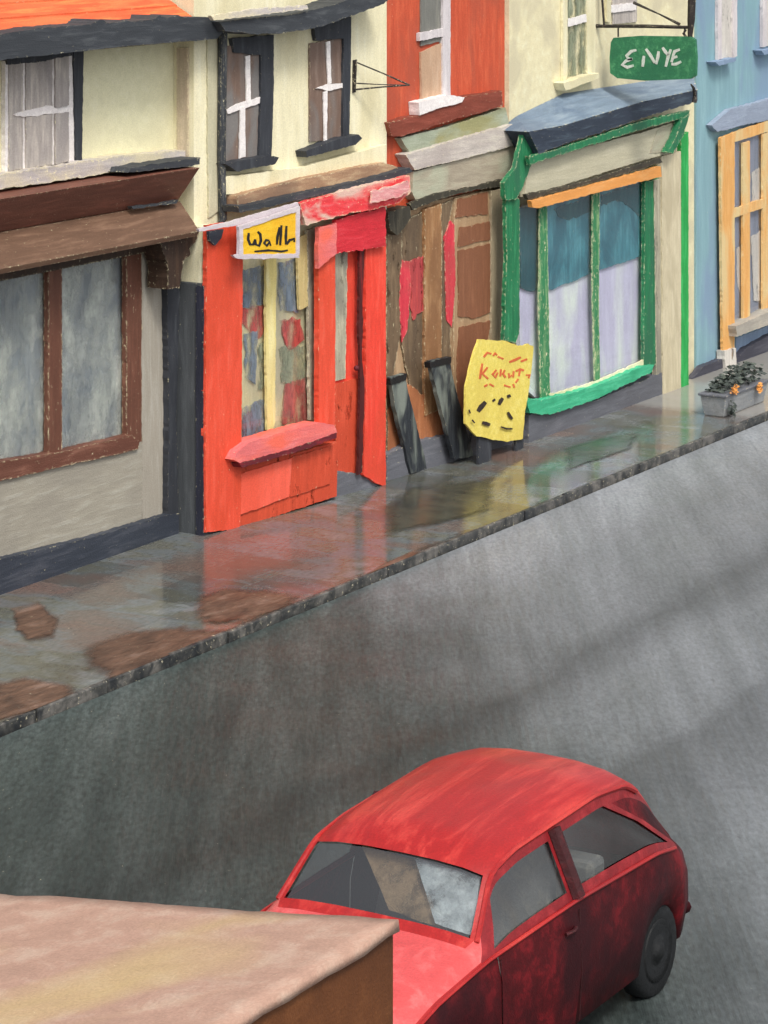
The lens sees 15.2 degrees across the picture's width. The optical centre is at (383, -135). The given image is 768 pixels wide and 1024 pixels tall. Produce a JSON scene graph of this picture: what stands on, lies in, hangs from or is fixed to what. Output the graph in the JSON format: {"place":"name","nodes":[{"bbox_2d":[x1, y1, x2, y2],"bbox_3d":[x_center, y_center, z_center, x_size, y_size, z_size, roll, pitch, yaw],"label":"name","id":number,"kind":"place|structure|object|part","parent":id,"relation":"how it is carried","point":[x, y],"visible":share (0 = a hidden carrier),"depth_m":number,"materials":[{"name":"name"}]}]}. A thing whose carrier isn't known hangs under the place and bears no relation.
{"place":"outdoors","nodes":[
{"label":"outdoors","id":0,"kind":"place"},
{"bbox_2d":[0,0,222,594],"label":"house","id":1,"kind":"structure","parent":0,"point":[99,233],"depth_m":28.14,"materials":[{"name":"paint"}]},
{"bbox_2d":[1,51,83,171],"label":"window","id":2,"kind":"structure","parent":1,"relation":"in","point":[42,96],"depth_m":27.63,"materials":[{"name":"glass"}]},
{"bbox_2d":[0,253,141,480],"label":"shop window","id":3,"kind":"structure","parent":1,"relation":"in","point":[71,373],"depth_m":28.06,"materials":[{"name":"glass"}]},
{"bbox_2d":[170,0,412,535],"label":"house","id":4,"kind":"structure","parent":0,"point":[281,391],"depth_m":30.39,"materials":[{"name":"paint"}]},
{"bbox_2d":[176,281,215,535],"bbox_3d":[-1.960,5.532,29.458,0.470,2.576,0.294,0,0,31],"label":"pilaster","id":5,"kind":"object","parent":4,"relation":"in","point":[190,376],"depth_m":29.32,"materials":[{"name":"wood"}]},
{"bbox_2d":[216,34,278,171],"bbox_3d":[-1.422,2.477,30.062,0.136,1.393,0.900,0,0,38],"label":"window","id":6,"kind":"structure","parent":4,"relation":"in","point":[250,60],"depth_m":30.13,"materials":[{"name":"wood"}]},
{"bbox_2d":[231,206,299,259],"bbox_3d":[-1.220,3.823,29.646,0.040,0.540,1.070,0,0,38],"label":"shop sign","id":7,"kind":"object","parent":4,"relation":"attached to","point":[276,235],"visible":1,"depth_m":29.71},
{"bbox_2d":[241,225,335,436],"bbox_3d":[-1.029,4.986,30.464,0.255,2.250,1.332,0,0,38],"label":"shop window","id":8,"kind":"structure","parent":4,"relation":"in","point":[289,322],"depth_m":30.61,"materials":[{"name":"multicoloured glass"}]},
{"bbox_2d":[295,17,361,156],"bbox_3d":[-0.594,2.381,31.117,0.136,1.463,0.979,0,0,38],"label":"window","id":9,"kind":"structure","parent":4,"relation":"in","point":[329,61],"depth_m":31.17,"materials":[{"name":"wood"}]},
{"bbox_2d":[329,250,364,474],"bbox_3d":[-0.290,5.438,31.398,0.265,2.597,0.942,0,0,38],"label":"door","id":10,"kind":"structure","parent":4,"relation":"in","point":[349,266],"depth_m":31.24,"materials":[{"name":"red wood"}]},
{"bbox_2d":[360,246,385,485],"bbox_3d":[-0.120,5.467,31.489,0.052,2.696,0.412,0,0,38],"label":"door leaf","id":11,"kind":"structure","parent":4,"relation":"in","point":[374,282],"depth_m":31.47,"materials":[{"name":"red wood"}]},
{"bbox_2d":[352,59,409,92],"bbox_3d":[-0.034,2.307,31.572,0.635,0.361,0.068,0,0,-4],"label":"iron bracket","id":12,"kind":"object","parent":4,"relation":"attached to","point":[354,73],"visible":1,"depth_m":31.54,"materials":[{"name":"black metal"}]},
{"bbox_2d":[0,421,767,1023],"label":"road","id":13,"kind":"structure","parent":0,"point":[618,629],"depth_m":23.25,"materials":[{"name":"grey asphalt"}]},
{"bbox_2d":[0,894,399,1023],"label":"lorry","id":14,"kind":"object","parent":13,"relation":"on","point":[68,960],"visible":1,"depth_m":12.22,"materials":[{"name":"metal"}]},
{"bbox_2d":[261,748,690,1023],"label":"car","id":15,"kind":"object","parent":13,"relation":"on","point":[508,886],"visible":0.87,"depth_m":16.66,"materials":[{"name":"red metal"}]},
{"bbox_3d":[-0.424,6.296,16.921,0.090,0.719,0.924,0,0,31],"label":"door","id":16,"kind":"part","parent":15,"relation":"part of","materials":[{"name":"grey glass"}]},
{"bbox_3d":[0.608,5.792,17.148,1.479,0.531,2.675,0,0,31],"label":"window frame","id":17,"kind":"part","parent":15,"relation":"part of","materials":[{"name":"red metal"}]},
{"bbox_3d":[0.895,6.295,16.129,0.076,0.719,0.925,0,0,32],"label":"door","id":18,"kind":"part","parent":15,"relation":"part of","materials":[{"name":"red metal"}]},
{"bbox_2d":[0,352,767,722],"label":"pavement","id":19,"kind":"structure","parent":0,"point":[300,554],"depth_m":28.68,"materials":[{"name":"grey concrete"}]},
{"bbox_2d":[13,603,57,638],"bbox_3d":[-3.113,6.788,25.903,0.495,0.001,1.690,0,0,-10],"label":"mud patch","id":20,"kind":"object","parent":19,"relation":"on","point":[36,620],"visible":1,"depth_m":25.86,"materials":[{"name":"brown soil"}]},
{"bbox_2d":[0,678,72,718],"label":"mud patch","id":21,"kind":"object","parent":19,"relation":"on","point":[23,695],"visible":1,"depth_m":23.59,"materials":[{"name":"brown soil"}]},
{"bbox_2d":[86,626,228,676],"bbox_3d":[-2.226,6.788,25.016,0.895,0.001,2.201,0,0,31],"label":"mud patch","id":22,"kind":"object","parent":19,"relation":"on","point":[121,654],"visible":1,"depth_m":25.00,"materials":[{"name":"brown soil"}]},
{"bbox_2d":[197,588,294,622],"bbox_3d":[-1.458,6.788,26.450,1.056,0.001,1.594,0,0,31],"label":"mud patch","id":23,"kind":"object","parent":19,"relation":"on","point":[226,604],"visible":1,"depth_m":26.46,"materials":[{"name":"brown soil"}]},
{"bbox_2d":[0,411,767,736],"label":"kerb","id":24,"kind":"structure","parent":19,"relation":"on","point":[158,665],"depth_m":27.22,"materials":[{"name":"stone"}]},
{"bbox_2d":[368,550,417,573],"bbox_3d":[-0.036,6.788,27.938,0.147,0.001,1.890,0,0,31],"label":"kerb stone","id":25,"kind":"object","parent":24,"relation":"on","point":[405,556],"visible":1,"depth_m":28.13,"materials":[{"name":"brown stone"}]},
{"bbox_2d":[386,373,426,473],"bbox_3d":[0.246,6.225,32.139,0.085,1.148,0.808,0,0,31],"label":"plank","id":26,"kind":"object","parent":19,"relation":"on","point":[406,426],"visible":1,"depth_m":32.08,"materials":[{"name":"black wood"}]},
{"bbox_2d":[388,479,490,530],"bbox_3d":[0.591,6.790,30.545,1.458,0.001,3.661,0,0,2],"label":"mossy patch","id":27,"kind":"object","parent":19,"relation":"on","point":[423,505],"visible":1,"depth_m":30.61,"materials":[{"name":"plant"}]},
{"bbox_2d":[424,356,473,459],"bbox_3d":[0.738,6.158,32.650,0.086,1.230,0.985,0,0,31],"label":"plank","id":28,"kind":"object","parent":19,"relation":"on","point":[449,410],"visible":0.98,"depth_m":32.60,"materials":[{"name":"black wood"}]},
{"bbox_2d":[384,0,514,480],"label":"house","id":29,"kind":"structure","parent":19,"relation":"on","point":[449,143],"depth_m":32.87,"materials":[{"name":"paint"}]},
{"bbox_2d":[408,0,464,114],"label":"window","id":30,"kind":"structure","parent":29,"relation":"in","point":[435,15],"depth_m":32.83,"materials":[{"name":"white glass"}]},
{"bbox_2d":[451,189,492,429],"bbox_3d":[1.023,5.198,33.372,0.049,2.817,0.828,0,0,36],"label":"door","id":31,"kind":"structure","parent":29,"relation":"in","point":[470,212],"depth_m":33.28,"materials":[{"name":"brown wood"}]},
{"bbox_2d":[463,339,533,464],"bbox_3d":[1.234,6.096,33.203,0.342,1.412,1.691,0,0,31],"label":"notice board","id":32,"kind":"object","parent":19,"relation":"on","point":[496,385],"visible":1,"depth_m":33.05,"materials":[{"name":"wood"}]},
{"bbox_2d":[500,0,697,442],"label":"house","id":33,"kind":"structure","parent":19,"relation":"on","point":[597,199],"depth_m":35.53,"materials":[{"name":"paint"}]},
{"bbox_2d":[553,0,598,90],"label":"window","id":34,"kind":"structure","parent":33,"relation":"in","point":[587,53],"depth_m":35.47,"materials":[{"name":"beige wood"}]},
{"bbox_2d":[500,178,658,414],"bbox_3d":[2.430,5.133,35.258,0.250,2.835,4.243,0,0,31],"label":"shop window","id":35,"kind":"structure","parent":33,"relation":"in","point":[578,280],"depth_m":35.34,"materials":[{"name":"green glass"}]},
{"bbox_2d":[604,0,636,23],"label":"window","id":36,"kind":"structure","parent":33,"relation":"in","point":[621,11],"depth_m":36.53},
{"bbox_2d":[596,0,695,36],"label":"sign bracket","id":37,"kind":"object","parent":33,"relation":"attached to","point":[689,27],"visible":1,"depth_m":35.52,"materials":[{"name":"metal"}]},
{"bbox_2d":[610,36,697,80],"bbox_3d":[3.329,2.380,35.607,1.180,0.565,0.066,0,0,31],"label":"hanging sign","id":38,"kind":"object","parent":37,"relation":"hanging from","point":[646,58],"visible":1,"depth_m":35.57,"materials":[{"name":"green wood"}]},
{"bbox_2d":[567,433,635,468],"bbox_3d":[2.469,6.790,33.545,0.880,0.001,3.139,0,0,31],"label":"mossy patch","id":39,"kind":"object","parent":19,"relation":"on","point":[580,454],"visible":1,"depth_m":33.55,"materials":[{"name":"green plant"}]},
{"bbox_2d":[698,361,767,416],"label":"planter","id":40,"kind":"object","parent":19,"relation":"on","point":[727,395],"visible":1,"depth_m":35.87,"materials":[{"name":"grey stone"}]},
{"bbox_2d":[689,0,767,378],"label":"house","id":41,"kind":"structure","parent":0,"point":[731,213],"depth_m":39.25,"materials":[{"name":"painted plaster"},{"name":"painted wood"},{"name":"glass"}]},
{"bbox_2d":[707,0,736,65],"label":"window","id":42,"kind":"structure","parent":41,"relation":"in","point":[725,10],"depth_m":39.22,"materials":[{"name":"white wood"}]},
{"bbox_2d":[716,120,767,367],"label":"shop window","id":43,"kind":"structure","parent":41,"relation":"in","point":[742,153],"depth_m":39.62,"materials":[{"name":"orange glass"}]},
{"bbox_2d":[753,0,767,54],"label":"window","id":44,"kind":"structure","parent":41,"relation":"in","point":[763,3],"depth_m":40.28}
]}

